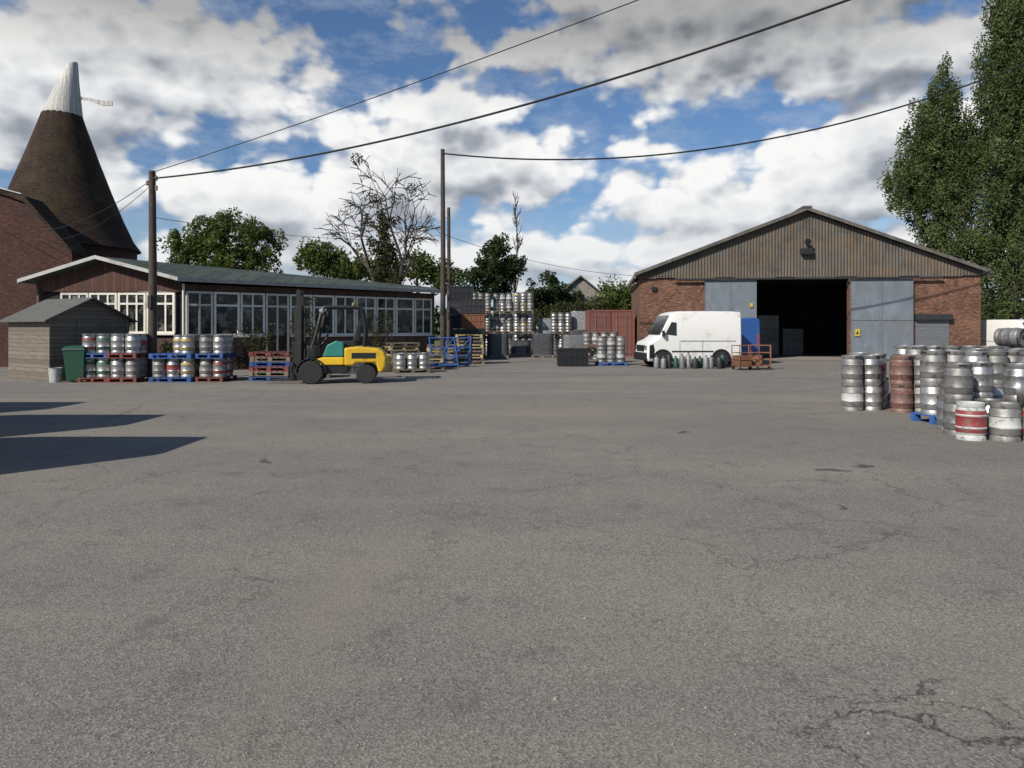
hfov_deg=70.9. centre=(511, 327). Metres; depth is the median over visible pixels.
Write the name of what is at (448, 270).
telegraph pole
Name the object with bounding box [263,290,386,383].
forklift truck
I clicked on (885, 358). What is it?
beer keg
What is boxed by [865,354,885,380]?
beer keg
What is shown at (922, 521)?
yard pavement
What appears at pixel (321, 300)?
window
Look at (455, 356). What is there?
blue stillage frame
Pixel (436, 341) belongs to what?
ground
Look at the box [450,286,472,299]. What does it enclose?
storage crate
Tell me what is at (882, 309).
sliding door
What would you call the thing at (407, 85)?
overhead cable
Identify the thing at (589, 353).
beer keg
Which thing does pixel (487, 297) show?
beer keg
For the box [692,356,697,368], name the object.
gas cylinder
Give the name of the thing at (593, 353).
beer keg
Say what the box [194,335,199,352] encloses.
beer keg
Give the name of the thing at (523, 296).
beer keg
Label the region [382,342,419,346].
pallet
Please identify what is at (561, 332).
pallet
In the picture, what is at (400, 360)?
beer keg
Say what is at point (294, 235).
overhead cable
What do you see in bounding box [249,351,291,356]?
pallet
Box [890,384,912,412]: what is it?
beer keg
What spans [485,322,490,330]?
beer keg
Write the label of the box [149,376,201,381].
pallet
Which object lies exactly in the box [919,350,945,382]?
beer keg
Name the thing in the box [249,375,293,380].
pallet
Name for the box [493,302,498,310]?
beer keg
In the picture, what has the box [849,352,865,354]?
beer keg
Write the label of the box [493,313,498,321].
beer keg
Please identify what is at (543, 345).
wrapped pallet load
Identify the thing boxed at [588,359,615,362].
pallet
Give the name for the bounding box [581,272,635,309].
tree
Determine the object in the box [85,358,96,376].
beer keg
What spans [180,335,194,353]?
beer keg
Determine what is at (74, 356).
wheelie bin
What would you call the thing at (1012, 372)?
beer keg
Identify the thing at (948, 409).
beer keg
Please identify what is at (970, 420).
beer keg
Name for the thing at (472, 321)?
storage crate
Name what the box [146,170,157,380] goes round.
telegraph pole
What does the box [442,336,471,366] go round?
blue stillage frame
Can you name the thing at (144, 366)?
beer keg
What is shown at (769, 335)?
storage crate
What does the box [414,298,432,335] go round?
window
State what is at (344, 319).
window
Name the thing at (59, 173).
oast house
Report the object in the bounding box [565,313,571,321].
beer keg
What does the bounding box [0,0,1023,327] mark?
sky
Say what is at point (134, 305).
window
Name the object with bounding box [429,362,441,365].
pallet
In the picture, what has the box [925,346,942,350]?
beer keg
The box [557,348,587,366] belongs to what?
storage crate
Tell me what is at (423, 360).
beer keg
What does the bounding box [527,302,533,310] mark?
beer keg
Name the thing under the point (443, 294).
telegraph pole
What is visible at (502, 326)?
beer keg
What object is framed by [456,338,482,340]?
pallet
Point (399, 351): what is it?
pallet
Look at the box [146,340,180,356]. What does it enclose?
shrub
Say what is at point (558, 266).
overhead cable
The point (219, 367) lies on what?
beer keg
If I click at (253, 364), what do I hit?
pallet
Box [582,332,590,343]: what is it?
beer keg
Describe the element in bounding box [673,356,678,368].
gas cylinder
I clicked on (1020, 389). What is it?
beer keg
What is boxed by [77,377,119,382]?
pallet
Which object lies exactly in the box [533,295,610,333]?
hedge
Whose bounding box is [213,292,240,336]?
window
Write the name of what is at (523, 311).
pallet
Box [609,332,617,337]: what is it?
beer keg
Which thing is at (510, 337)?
beer keg
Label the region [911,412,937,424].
pallet
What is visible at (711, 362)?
gas cylinder
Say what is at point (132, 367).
beer keg
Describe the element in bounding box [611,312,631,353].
door
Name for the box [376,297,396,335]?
window
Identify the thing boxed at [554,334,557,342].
beer keg
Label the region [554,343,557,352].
beer keg
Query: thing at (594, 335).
beer keg
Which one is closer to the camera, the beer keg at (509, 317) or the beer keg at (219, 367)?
the beer keg at (219, 367)
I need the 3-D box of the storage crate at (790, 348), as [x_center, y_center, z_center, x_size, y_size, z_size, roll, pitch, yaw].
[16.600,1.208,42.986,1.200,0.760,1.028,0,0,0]
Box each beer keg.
[82,334,96,352]
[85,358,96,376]
[96,334,110,352]
[96,358,110,376]
[110,334,125,352]
[110,358,125,377]
[125,334,140,352]
[125,358,140,376]
[140,334,147,352]
[140,357,147,375]
[152,359,166,376]
[166,359,180,376]
[173,335,180,352]
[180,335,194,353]
[180,358,194,376]
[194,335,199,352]
[195,358,199,375]
[199,335,212,352]
[199,358,212,376]
[212,358,226,376]
[213,335,226,352]
[226,357,233,375]
[227,335,233,352]
[395,353,405,368]
[406,353,417,368]
[418,353,428,368]
[478,293,483,298]
[485,293,490,301]
[485,302,490,310]
[485,313,490,321]
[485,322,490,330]
[493,293,499,301]
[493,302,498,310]
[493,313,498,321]
[493,322,498,330]
[500,293,505,301]
[500,302,505,310]
[500,313,505,321]
[500,322,505,330]
[506,293,512,301]
[506,302,512,310]
[506,313,512,321]
[506,322,512,330]
[509,334,512,342]
[513,292,519,301]
[513,302,519,310]
[513,313,519,321]
[513,322,519,330]
[513,334,519,339]
[520,292,526,301]
[520,302,526,310]
[520,313,526,321]
[520,322,526,330]
[520,334,526,339]
[527,292,533,301]
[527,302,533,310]
[527,313,533,321]
[527,322,533,330]
[527,334,532,342]
[551,313,557,321]
[551,322,557,330]
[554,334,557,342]
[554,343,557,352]
[558,313,564,321]
[558,322,564,330]
[558,334,564,342]
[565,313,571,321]
[565,322,571,330]
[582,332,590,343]
[583,347,590,358]
[591,332,599,343]
[591,348,596,358]
[597,336,605,348]
[597,349,605,361]
[600,332,608,337]
[606,336,615,348]
[606,349,615,361]
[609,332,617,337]
[616,336,624,348]
[616,349,624,361]
[841,355,862,382]
[841,383,863,410]
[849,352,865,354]
[862,355,881,382]
[862,383,881,410]
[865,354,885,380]
[866,353,886,378]
[881,381,885,407]
[885,379,887,404]
[886,377,888,402]
[889,356,912,384]
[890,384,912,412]
[893,345,909,354]
[905,346,925,354]
[910,355,920,383]
[912,384,920,411]
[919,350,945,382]
[919,382,940,414]
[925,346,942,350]
[936,395,943,430]
[938,383,944,394]
[941,350,961,362]
[942,398,972,435]
[943,346,961,349]
[943,363,973,399]
[955,401,986,440]
[960,346,979,349]
[960,351,987,362]
[962,349,985,350]
[965,361,993,396]
[973,398,1002,435]
[986,349,1007,350]
[987,351,1008,383]
[988,402,1021,441]
[989,346,1010,348]
[993,328,1023,346]
[993,384,1003,401]
[1003,363,1023,399]
[1004,399,1016,402]
[1008,349,1023,350]
[1008,351,1017,362]
[1016,351,1023,362]
[1016,376,1023,402]
[1020,402,1023,440]
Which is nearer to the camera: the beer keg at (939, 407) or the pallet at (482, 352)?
the beer keg at (939, 407)
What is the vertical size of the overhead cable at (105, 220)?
0.995 m
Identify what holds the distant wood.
on the ground
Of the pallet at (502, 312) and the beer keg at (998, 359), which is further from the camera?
the pallet at (502, 312)
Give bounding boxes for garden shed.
[0,297,137,380]
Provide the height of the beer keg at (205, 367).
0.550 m
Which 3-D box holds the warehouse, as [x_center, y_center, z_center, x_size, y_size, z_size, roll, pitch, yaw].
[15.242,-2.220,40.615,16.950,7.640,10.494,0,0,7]
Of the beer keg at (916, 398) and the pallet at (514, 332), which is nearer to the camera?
the beer keg at (916, 398)
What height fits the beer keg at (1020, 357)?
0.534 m
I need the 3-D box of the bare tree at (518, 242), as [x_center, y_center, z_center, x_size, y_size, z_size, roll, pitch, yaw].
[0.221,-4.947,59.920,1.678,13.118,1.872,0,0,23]
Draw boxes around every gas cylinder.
[654,355,658,368]
[661,357,665,368]
[666,352,671,368]
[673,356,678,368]
[679,353,684,368]
[685,352,690,368]
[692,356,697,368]
[697,356,702,367]
[703,355,708,368]
[709,355,713,368]
[716,355,721,368]
[720,353,725,367]
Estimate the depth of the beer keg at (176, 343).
21.73 m
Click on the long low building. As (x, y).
(198, 300)
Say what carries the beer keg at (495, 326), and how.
on the pallet at (502, 332)
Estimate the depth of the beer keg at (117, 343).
21.15 m
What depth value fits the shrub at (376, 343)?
28.59 m
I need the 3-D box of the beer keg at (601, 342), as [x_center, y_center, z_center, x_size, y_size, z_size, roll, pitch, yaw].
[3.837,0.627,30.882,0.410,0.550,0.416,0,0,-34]
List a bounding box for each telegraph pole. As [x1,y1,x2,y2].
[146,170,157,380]
[440,149,445,363]
[447,207,450,349]
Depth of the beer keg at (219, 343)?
21.41 m
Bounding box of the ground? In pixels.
[434,328,537,346]
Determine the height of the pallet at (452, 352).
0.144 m
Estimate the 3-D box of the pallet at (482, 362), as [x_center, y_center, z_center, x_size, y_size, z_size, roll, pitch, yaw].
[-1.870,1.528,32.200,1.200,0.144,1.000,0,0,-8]
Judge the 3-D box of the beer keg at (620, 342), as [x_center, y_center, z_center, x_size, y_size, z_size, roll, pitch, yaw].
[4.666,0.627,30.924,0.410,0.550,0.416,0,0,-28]
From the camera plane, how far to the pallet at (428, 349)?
31.32 m
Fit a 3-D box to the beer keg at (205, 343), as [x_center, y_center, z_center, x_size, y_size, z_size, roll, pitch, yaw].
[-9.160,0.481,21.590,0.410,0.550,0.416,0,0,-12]
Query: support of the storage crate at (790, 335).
on the storage crate at (790, 348)
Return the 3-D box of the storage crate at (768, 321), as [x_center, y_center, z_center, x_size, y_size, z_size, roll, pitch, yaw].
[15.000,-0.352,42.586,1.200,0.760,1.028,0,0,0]
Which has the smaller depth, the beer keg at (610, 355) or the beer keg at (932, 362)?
the beer keg at (932, 362)
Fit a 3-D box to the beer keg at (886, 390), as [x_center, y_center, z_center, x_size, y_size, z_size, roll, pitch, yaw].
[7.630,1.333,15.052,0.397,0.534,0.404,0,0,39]
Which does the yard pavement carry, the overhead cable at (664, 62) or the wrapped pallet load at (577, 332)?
the wrapped pallet load at (577, 332)
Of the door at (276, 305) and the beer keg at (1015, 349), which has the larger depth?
the door at (276, 305)
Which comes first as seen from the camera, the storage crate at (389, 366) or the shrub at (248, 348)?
the shrub at (248, 348)
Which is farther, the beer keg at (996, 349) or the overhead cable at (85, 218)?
the overhead cable at (85, 218)
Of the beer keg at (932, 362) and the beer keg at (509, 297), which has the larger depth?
the beer keg at (509, 297)
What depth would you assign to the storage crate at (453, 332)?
39.10 m
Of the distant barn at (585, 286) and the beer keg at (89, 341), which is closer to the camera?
the beer keg at (89, 341)
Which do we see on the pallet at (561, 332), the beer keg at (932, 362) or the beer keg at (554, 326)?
the beer keg at (554, 326)
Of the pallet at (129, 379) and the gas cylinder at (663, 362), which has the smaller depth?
the pallet at (129, 379)
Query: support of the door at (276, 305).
in the long low building
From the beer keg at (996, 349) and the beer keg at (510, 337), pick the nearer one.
the beer keg at (996, 349)
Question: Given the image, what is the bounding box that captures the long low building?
[17,255,439,369]
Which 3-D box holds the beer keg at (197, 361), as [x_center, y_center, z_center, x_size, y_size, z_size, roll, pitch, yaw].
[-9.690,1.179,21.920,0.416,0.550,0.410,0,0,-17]
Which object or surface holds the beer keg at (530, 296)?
on the beer keg at (530, 306)
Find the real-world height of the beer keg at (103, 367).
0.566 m
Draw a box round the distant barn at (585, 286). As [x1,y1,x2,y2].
[557,275,601,344]
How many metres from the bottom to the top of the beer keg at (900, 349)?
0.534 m
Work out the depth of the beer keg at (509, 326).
44.54 m
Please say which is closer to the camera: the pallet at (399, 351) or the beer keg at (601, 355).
the pallet at (399, 351)
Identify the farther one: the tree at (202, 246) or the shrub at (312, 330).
the tree at (202, 246)
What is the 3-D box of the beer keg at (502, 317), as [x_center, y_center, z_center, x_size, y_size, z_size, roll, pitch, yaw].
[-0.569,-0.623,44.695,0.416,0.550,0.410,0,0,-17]
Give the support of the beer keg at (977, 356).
on the beer keg
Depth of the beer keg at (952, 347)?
15.28 m
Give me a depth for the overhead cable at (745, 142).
28.93 m
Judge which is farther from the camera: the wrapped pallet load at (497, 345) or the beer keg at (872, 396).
the wrapped pallet load at (497, 345)
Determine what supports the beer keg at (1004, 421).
on the yard pavement
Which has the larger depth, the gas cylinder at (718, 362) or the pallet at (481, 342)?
the pallet at (481, 342)
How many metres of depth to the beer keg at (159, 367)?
21.32 m
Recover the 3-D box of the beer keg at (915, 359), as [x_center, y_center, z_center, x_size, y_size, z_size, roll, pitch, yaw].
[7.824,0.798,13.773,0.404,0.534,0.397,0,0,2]
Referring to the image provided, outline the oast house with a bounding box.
[7,62,140,259]
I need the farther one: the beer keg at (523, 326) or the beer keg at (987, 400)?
the beer keg at (523, 326)
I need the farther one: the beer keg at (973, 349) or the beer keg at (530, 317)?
the beer keg at (530, 317)
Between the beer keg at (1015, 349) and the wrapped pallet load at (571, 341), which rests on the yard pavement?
the wrapped pallet load at (571, 341)
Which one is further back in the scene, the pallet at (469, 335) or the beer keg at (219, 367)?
the pallet at (469, 335)
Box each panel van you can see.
[634,311,740,366]
[741,318,759,354]
[981,320,1023,345]
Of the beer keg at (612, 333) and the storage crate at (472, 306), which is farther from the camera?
the storage crate at (472, 306)
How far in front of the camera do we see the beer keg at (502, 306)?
44.54 m
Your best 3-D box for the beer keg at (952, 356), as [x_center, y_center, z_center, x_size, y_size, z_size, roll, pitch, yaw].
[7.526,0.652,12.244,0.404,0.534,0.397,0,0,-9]
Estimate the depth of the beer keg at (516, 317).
43.44 m
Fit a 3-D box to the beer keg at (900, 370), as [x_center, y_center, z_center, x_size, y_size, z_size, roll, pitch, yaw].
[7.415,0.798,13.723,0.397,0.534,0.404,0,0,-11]
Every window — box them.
[60,293,88,298]
[89,293,117,309]
[118,293,146,333]
[147,293,175,334]
[186,291,212,334]
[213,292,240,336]
[240,293,265,336]
[289,294,311,336]
[312,295,335,336]
[334,296,355,336]
[356,296,376,335]
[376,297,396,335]
[395,298,414,335]
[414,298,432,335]
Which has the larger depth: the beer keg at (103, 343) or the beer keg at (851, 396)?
the beer keg at (103, 343)
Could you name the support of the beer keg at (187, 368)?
on the pallet at (175, 379)
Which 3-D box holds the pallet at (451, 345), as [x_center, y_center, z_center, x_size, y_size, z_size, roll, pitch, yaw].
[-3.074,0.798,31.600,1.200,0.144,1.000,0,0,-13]
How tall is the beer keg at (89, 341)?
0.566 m
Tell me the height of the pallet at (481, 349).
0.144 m
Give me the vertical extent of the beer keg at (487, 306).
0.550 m
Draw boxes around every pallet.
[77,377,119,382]
[85,353,113,357]
[106,352,148,357]
[106,376,148,382]
[149,353,201,358]
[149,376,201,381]
[195,352,236,358]
[195,375,236,381]
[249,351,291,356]
[249,362,289,366]
[249,366,292,370]
[249,370,292,375]
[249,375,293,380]
[250,356,291,361]
[381,346,417,349]
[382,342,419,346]
[385,350,419,353]
[392,368,429,372]
[415,366,443,370]
[427,344,456,347]
[427,348,454,351]
[427,351,454,354]
[429,354,443,358]
[429,358,442,362]
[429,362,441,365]
[455,334,482,337]
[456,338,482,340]
[456,341,483,343]
[456,344,482,347]
[456,348,483,350]
[457,351,483,353]
[457,354,482,357]
[458,358,483,360]
[458,361,484,363]
[493,311,512,313]
[493,331,512,333]
[513,311,533,312]
[513,331,533,333]
[550,331,571,333]
[581,344,615,347]
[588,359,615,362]
[595,361,627,365]
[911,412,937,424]
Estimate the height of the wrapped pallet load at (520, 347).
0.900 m
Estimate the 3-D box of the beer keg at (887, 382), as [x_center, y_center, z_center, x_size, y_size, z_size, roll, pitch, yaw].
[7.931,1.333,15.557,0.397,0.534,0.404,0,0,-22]
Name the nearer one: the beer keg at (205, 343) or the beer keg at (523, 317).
the beer keg at (205, 343)
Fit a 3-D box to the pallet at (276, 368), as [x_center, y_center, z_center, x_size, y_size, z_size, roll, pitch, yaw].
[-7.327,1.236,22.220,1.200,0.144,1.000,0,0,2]
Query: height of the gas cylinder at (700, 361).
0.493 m
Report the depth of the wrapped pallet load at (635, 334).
41.02 m
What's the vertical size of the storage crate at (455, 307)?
0.760 m
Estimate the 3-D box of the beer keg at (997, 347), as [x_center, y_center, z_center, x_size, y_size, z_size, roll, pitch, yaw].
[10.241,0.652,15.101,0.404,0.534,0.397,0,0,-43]
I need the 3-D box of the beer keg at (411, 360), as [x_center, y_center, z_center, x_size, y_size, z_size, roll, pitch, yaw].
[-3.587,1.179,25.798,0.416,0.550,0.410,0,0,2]
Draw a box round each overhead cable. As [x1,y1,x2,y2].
[4,184,144,232]
[52,187,148,240]
[150,0,637,172]
[152,0,850,178]
[156,217,446,239]
[442,63,1023,159]
[446,235,669,276]
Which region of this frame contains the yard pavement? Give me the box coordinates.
[0,349,1023,767]
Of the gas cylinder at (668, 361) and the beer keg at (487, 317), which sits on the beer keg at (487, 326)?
the beer keg at (487, 317)
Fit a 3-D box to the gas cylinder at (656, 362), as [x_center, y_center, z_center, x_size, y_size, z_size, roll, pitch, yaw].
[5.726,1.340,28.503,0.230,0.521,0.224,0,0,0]
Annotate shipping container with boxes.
[585,310,634,356]
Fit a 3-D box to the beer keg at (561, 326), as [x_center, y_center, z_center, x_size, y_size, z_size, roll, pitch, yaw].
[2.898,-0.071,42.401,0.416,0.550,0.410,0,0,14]
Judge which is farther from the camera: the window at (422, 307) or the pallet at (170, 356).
the window at (422, 307)
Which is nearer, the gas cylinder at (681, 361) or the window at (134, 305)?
the window at (134, 305)
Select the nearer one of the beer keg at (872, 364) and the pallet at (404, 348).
the beer keg at (872, 364)
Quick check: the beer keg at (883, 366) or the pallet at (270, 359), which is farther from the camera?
the pallet at (270, 359)
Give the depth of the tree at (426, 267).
61.30 m
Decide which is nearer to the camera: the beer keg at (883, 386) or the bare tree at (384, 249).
the beer keg at (883, 386)
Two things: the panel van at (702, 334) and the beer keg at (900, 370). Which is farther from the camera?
the panel van at (702, 334)
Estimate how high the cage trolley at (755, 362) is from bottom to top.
0.948 m
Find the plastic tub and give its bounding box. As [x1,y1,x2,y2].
[48,367,62,382]
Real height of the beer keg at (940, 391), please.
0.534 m
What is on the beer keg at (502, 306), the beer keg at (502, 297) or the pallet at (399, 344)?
the beer keg at (502, 297)
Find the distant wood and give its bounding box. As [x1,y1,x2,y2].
[434,289,1023,340]
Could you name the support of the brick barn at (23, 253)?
on the yard pavement
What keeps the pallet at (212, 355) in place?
on the beer keg
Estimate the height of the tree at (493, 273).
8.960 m
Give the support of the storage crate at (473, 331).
on the storage crate at (474, 349)
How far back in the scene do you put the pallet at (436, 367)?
27.38 m
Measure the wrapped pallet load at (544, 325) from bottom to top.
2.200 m
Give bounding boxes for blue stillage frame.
[428,337,458,366]
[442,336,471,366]
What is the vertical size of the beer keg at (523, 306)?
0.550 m
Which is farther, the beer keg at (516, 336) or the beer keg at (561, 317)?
the beer keg at (516, 336)
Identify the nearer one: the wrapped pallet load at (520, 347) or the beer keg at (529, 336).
the wrapped pallet load at (520, 347)
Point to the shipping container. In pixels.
(621, 322)
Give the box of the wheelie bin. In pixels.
[62,345,95,380]
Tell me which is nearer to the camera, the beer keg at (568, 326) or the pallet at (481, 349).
the pallet at (481, 349)
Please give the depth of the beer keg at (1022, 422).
10.21 m
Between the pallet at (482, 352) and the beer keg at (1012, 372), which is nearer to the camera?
the beer keg at (1012, 372)
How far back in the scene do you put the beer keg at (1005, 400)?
10.64 m
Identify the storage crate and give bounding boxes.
[372,354,393,371]
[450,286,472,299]
[450,300,460,314]
[450,315,460,328]
[450,329,460,342]
[461,299,484,313]
[461,314,484,328]
[461,329,484,343]
[461,344,484,358]
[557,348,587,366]
[757,315,778,327]
[760,329,778,341]
[760,342,778,354]
[779,329,802,341]
[779,342,802,354]
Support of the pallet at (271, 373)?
on the pallet at (258, 378)
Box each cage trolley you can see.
[731,345,759,369]
[748,345,771,369]
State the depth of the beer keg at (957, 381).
10.72 m
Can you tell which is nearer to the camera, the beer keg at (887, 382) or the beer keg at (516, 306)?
the beer keg at (887, 382)
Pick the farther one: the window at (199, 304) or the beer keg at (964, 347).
the window at (199, 304)
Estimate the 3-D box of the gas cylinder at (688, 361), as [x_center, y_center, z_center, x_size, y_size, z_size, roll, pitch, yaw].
[6.978,1.282,28.473,0.230,0.636,0.224,0,0,0]
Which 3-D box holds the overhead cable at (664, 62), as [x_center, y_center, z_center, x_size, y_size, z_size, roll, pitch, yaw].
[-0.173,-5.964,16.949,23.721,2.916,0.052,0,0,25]
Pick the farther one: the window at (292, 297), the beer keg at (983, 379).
the window at (292, 297)
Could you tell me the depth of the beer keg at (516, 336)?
43.45 m
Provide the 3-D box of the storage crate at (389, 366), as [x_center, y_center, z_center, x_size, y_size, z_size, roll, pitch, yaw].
[-4.891,1.300,26.589,1.100,0.600,0.828,0,0,-40]
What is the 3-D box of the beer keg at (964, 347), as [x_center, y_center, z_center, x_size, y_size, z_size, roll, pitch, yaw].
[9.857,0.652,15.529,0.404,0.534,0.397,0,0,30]
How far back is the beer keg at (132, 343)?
21.17 m
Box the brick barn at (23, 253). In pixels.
[0,188,87,366]
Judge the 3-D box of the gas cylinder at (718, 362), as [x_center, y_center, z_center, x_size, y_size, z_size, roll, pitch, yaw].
[8.153,1.342,28.311,0.230,0.516,0.224,0,0,0]
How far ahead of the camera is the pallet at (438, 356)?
27.43 m
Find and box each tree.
[157,207,288,272]
[292,236,385,280]
[314,153,440,292]
[369,247,466,295]
[461,232,527,333]
[512,190,525,332]
[518,270,584,317]
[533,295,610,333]
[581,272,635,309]
[877,51,994,281]
[958,0,1023,319]
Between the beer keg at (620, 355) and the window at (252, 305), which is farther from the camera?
the beer keg at (620, 355)
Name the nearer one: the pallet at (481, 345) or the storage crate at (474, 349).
the pallet at (481, 345)
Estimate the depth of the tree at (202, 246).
59.13 m
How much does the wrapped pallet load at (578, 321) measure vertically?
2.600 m
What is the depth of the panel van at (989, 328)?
35.74 m
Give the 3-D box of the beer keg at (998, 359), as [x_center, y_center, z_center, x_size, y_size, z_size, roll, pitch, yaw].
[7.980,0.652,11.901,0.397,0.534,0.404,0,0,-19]
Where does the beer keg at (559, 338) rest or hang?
on the beer keg
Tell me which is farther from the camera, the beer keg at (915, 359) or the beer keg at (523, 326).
the beer keg at (523, 326)
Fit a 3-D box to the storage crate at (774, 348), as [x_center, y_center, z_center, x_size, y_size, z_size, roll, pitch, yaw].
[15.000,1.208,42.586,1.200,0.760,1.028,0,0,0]
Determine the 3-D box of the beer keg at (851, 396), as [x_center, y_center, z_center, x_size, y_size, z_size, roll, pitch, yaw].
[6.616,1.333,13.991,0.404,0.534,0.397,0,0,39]
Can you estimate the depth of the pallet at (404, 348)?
28.40 m
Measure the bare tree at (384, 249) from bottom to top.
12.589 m
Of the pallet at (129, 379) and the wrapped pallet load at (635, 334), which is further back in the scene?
the wrapped pallet load at (635, 334)
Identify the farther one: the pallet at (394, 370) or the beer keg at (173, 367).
the pallet at (394, 370)
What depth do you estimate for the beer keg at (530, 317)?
43.42 m
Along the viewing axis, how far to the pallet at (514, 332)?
43.10 m
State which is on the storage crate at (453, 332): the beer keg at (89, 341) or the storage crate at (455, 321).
the storage crate at (455, 321)
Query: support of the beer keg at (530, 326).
on the pallet at (514, 332)
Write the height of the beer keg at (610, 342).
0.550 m
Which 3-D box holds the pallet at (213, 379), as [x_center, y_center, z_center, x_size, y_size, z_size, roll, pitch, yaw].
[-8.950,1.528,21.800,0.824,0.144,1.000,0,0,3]
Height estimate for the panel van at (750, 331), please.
2.140 m
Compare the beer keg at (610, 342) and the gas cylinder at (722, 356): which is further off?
the beer keg at (610, 342)
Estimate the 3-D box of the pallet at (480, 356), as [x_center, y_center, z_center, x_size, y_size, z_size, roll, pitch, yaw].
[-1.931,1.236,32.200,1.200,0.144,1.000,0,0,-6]
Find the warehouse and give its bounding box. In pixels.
[627,206,991,359]
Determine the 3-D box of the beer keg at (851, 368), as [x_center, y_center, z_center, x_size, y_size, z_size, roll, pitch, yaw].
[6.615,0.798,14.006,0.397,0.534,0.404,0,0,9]
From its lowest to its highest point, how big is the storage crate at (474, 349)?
0.760 m
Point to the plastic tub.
(55, 374)
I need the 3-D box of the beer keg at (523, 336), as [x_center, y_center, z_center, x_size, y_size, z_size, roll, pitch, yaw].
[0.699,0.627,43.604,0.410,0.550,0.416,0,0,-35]
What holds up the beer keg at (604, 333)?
on the pallet at (585, 345)
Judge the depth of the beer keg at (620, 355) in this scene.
30.75 m
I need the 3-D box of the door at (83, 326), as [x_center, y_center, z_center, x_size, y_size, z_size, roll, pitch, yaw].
[-13.130,0.625,22.435,0.030,1.750,0.800,0,0,34]
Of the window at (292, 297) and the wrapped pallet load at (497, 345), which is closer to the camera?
the window at (292, 297)
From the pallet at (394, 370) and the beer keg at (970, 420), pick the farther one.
the pallet at (394, 370)
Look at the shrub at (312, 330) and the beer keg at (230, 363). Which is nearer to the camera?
the beer keg at (230, 363)
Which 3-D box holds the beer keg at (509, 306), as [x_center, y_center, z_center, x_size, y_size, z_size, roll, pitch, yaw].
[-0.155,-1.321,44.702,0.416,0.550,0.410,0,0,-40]
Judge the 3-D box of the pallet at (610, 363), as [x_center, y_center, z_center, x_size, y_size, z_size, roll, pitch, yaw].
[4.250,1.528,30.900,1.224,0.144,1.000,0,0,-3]
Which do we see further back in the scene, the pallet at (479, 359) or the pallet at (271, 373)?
the pallet at (479, 359)
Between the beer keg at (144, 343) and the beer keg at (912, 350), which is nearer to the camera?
the beer keg at (912, 350)
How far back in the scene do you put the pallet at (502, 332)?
44.20 m
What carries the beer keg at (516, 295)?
on the beer keg at (516, 306)
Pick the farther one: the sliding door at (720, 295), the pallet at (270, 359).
the sliding door at (720, 295)
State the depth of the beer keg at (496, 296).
44.53 m
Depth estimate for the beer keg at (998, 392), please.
11.73 m
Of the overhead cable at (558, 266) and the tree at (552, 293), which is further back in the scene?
the tree at (552, 293)
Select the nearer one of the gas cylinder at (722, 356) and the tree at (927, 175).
the gas cylinder at (722, 356)
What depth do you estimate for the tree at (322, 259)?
59.18 m
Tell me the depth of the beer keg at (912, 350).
15.21 m
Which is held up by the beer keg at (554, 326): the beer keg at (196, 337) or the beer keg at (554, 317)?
the beer keg at (554, 317)
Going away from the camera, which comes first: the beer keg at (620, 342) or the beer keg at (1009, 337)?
the beer keg at (1009, 337)
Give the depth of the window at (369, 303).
31.10 m
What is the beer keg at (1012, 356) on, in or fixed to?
on the beer keg
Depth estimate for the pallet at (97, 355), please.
21.10 m
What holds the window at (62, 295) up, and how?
in the long low building
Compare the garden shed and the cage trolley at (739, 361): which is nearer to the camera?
the garden shed
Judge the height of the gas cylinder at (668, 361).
0.632 m
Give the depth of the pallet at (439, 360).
27.35 m
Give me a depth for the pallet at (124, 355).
21.08 m
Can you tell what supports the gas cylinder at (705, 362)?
on the yard pavement
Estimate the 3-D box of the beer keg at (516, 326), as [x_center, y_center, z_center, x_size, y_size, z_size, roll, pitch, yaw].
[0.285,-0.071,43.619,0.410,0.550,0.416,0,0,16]
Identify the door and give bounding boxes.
[77,320,103,344]
[265,293,288,354]
[590,312,610,349]
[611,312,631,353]
[705,280,756,317]
[850,279,913,359]
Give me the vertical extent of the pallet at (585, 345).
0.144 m
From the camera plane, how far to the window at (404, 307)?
32.33 m
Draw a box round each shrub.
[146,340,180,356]
[231,323,276,374]
[289,296,318,357]
[365,309,396,350]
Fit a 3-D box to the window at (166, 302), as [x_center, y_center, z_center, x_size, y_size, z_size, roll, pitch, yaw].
[-12.732,-0.512,26.090,1.063,1.535,0.180,0,0,2]
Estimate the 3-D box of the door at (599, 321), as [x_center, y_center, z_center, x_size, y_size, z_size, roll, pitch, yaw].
[4.874,0.280,39.579,1.110,2.300,0.088,0,0,2]
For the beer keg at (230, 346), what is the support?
on the pallet at (212, 355)
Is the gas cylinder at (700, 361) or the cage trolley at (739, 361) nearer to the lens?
the cage trolley at (739, 361)
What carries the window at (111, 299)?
in the long low building
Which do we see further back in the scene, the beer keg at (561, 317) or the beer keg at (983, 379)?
the beer keg at (561, 317)
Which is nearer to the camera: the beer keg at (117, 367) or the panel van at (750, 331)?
the beer keg at (117, 367)
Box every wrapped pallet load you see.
[486,334,509,357]
[510,340,530,355]
[532,333,553,357]
[538,318,556,333]
[562,335,582,347]
[571,311,584,334]
[572,330,586,334]
[635,319,635,350]
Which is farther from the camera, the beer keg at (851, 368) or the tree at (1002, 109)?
the tree at (1002, 109)
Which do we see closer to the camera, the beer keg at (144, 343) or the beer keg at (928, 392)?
the beer keg at (928, 392)

